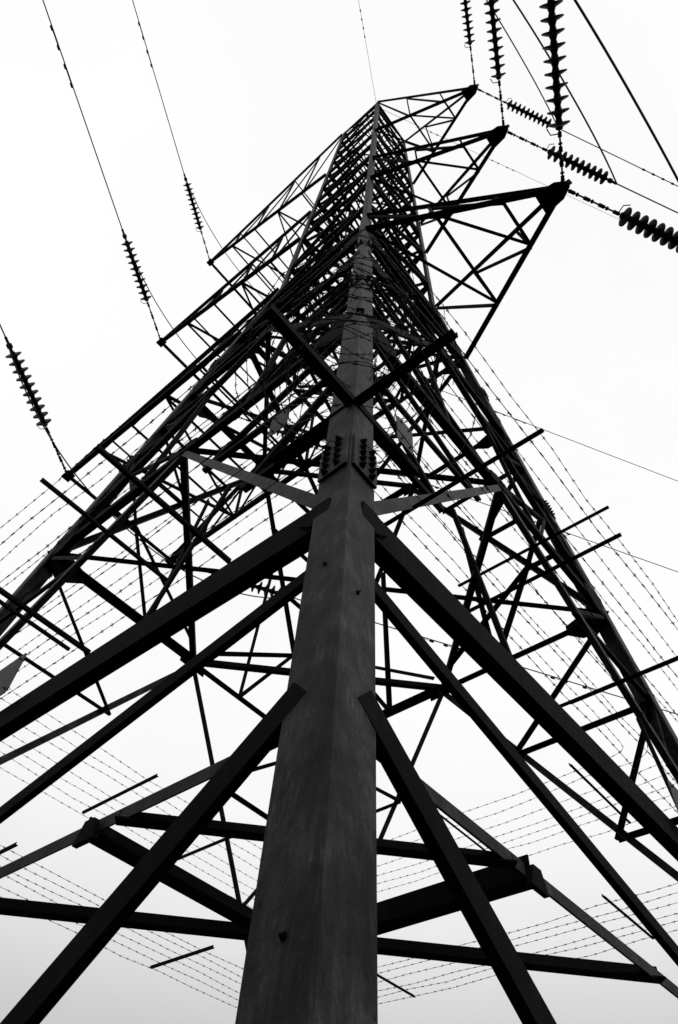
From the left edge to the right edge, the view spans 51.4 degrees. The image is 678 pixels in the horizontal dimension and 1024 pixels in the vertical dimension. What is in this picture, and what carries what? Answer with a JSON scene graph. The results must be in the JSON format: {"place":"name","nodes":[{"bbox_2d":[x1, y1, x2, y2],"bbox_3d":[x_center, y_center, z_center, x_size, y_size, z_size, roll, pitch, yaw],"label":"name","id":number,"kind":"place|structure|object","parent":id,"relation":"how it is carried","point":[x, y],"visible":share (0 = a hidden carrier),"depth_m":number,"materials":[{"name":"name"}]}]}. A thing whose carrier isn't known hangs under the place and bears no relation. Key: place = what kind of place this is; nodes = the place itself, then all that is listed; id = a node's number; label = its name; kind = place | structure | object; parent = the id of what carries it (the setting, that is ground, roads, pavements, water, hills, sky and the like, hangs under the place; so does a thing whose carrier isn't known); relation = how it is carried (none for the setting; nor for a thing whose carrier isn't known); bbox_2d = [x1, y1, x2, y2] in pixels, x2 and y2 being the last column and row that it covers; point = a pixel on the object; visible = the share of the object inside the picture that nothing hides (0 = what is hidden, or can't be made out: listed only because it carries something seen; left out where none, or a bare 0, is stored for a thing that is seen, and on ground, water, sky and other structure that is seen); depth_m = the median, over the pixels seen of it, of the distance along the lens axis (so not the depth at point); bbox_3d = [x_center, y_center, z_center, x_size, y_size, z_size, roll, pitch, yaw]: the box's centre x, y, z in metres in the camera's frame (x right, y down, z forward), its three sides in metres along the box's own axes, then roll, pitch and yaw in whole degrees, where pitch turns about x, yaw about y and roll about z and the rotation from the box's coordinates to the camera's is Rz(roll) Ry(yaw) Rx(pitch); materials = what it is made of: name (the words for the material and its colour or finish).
{"place":"outdoors","nodes":[
{"label":"outdoors","id":0,"kind":"place"},
{"bbox_2d":[0,0,677,1023],"label":"sky","id":1,"kind":"structure","parent":0,"point":[583,338],"materials":[{"name":"white"}]},
{"label":"ground","id":2,"kind":"structure","parent":0,"visible":0},
{"bbox_2d":[0,84,677,1023],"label":"electricity pylon","id":3,"kind":"object","parent":2,"relation":"on","point":[314,924],"visible":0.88,"depth_m":3.28,"materials":[{"name":"metal"}]},
{"bbox_2d":[0,653,26,695],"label":"danger sign","id":4,"kind":"object","parent":3,"relation":"attached to","point":[8,673],"visible":1,"depth_m":4.19,"materials":[{"name":"metal"}]},
{"bbox_2d":[4,336,67,475],"bbox_3d":[-6.321,-2.161,14.822,0.358,0.543,3.139,-8,-54,10],"label":"insulator string","id":5,"kind":"object","parent":3,"relation":"attached to","point":[30,391],"visible":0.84,"depth_m":14.54,"materials":[{"name":"ceramic"}]},
{"bbox_2d":[121,229,160,338],"bbox_3d":[-5.506,-6.292,19.741,0.358,0.543,3.139,-8,-54,10],"label":"insulator string","id":6,"kind":"object","parent":3,"relation":"attached to","point":[141,286],"visible":0.93,"depth_m":19.49,"materials":[{"name":"ceramic"}]},
{"bbox_2d":[183,173,209,258],"bbox_3d":[-5.281,-10.931,26.287,0.358,0.543,3.139,-8,-54,10],"label":"insulator string","id":7,"kind":"object","parent":3,"relation":"attached to","point":[195,213],"visible":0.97,"depth_m":26.04,"materials":[{"name":"ceramic"}]},
{"bbox_2d":[171,561,280,596],"bbox_3d":[-2.571,1.632,17.157,3.110,0.359,0.358,21,-55,-11],"label":"insulator string","id":8,"kind":"object","parent":3,"relation":"attached to","point":[260,587],"visible":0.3,"depth_m":17.24,"materials":[{"name":"ceramic"}]},
{"bbox_2d":[239,417,323,449],"bbox_3d":[-1.756,-2.499,22.075,3.110,0.359,0.358,21,-55,-11],"label":"insulator string","id":9,"kind":"object","parent":3,"relation":"attached to","point":[278,432],"visible":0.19,"depth_m":22.01,"materials":[{"name":"ceramic"}]},
{"bbox_2d":[0,229,677,1007],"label":"barbed wire guard","id":10,"kind":"object","parent":3,"relation":"attached to","point":[320,367],"visible":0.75,"depth_m":4.47,"materials":[{"name":"metal"}]},
{"bbox_2d":[268,407,290,436],"bbox_3d":[-0.380,-0.571,4.473,0.160,0.240,0.040,-32,-62,25],"label":"danger sign","id":11,"kind":"object","parent":10,"relation":"attached to","point":[282,419],"visible":0.87,"depth_m":4.46,"materials":[{"name":"metal"}]},
{"bbox_2d":[396,416,413,454],"bbox_3d":[0.397,-0.465,4.253,0.040,0.280,0.160,-32,-62,25],"label":"danger sign","id":12,"kind":"object","parent":10,"relation":"attached to","point":[403,428],"visible":0.97,"depth_m":4.25,"materials":[{"name":"metal"}]},
{"bbox_2d":[460,0,475,84],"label":"insulator string","id":13,"kind":"object","parent":3,"relation":"attached to","point":[466,16],"visible":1,"depth_m":22.25,"materials":[{"name":"ceramic"}]},
{"bbox_2d":[484,0,505,125],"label":"insulator string","id":14,"kind":"object","parent":3,"relation":"attached to","point":[494,40],"visible":1,"depth_m":15.84,"materials":[{"name":"ceramic"}]},
{"bbox_2d":[477,88,551,128],"bbox_3d":[5.969,-13.415,23.416,3.060,0.359,0.358,21,-55,-11],"label":"insulator string","id":15,"kind":"object","parent":3,"relation":"attached to","point":[527,113],"visible":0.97,"depth_m":23.40,"materials":[{"name":"ceramic"}]},
{"bbox_2d":[539,0,569,181],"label":"insulator string","id":16,"kind":"object","parent":3,"relation":"attached to","point":[554,46],"visible":1,"depth_m":10.65,"materials":[{"name":"ceramic"}]},
{"bbox_2d":[0,0,677,714],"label":"power lines","id":17,"kind":"object","parent":16,"relation":"attached to","point":[444,138],"visible":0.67,"depth_m":17.55,"materials":[{"name":"metal"}]},
{"bbox_2d":[507,131,616,184],"bbox_3d":[5.424,-8.573,17.043,3.060,0.359,0.358,21,-55,-11],"label":"insulator string","id":18,"kind":"object","parent":3,"relation":"attached to","point":[586,169],"visible":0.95,"depth_m":17.05,"materials":[{"name":"ceramic"}]},
{"bbox_2d":[568,189,677,252],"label":"insulator string","id":19,"kind":"object","parent":3,"relation":"attached to","point":[662,234],"visible":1,"depth_m":11.74,"materials":[{"name":"ceramic"}]},
{"bbox_2d":[667,779,677,810],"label":"danger sign","id":20,"kind":"object","parent":3,"relation":"attached to","point":[673,789],"visible":1,"depth_m":4.44,"materials":[{"name":"metal"}]}
]}

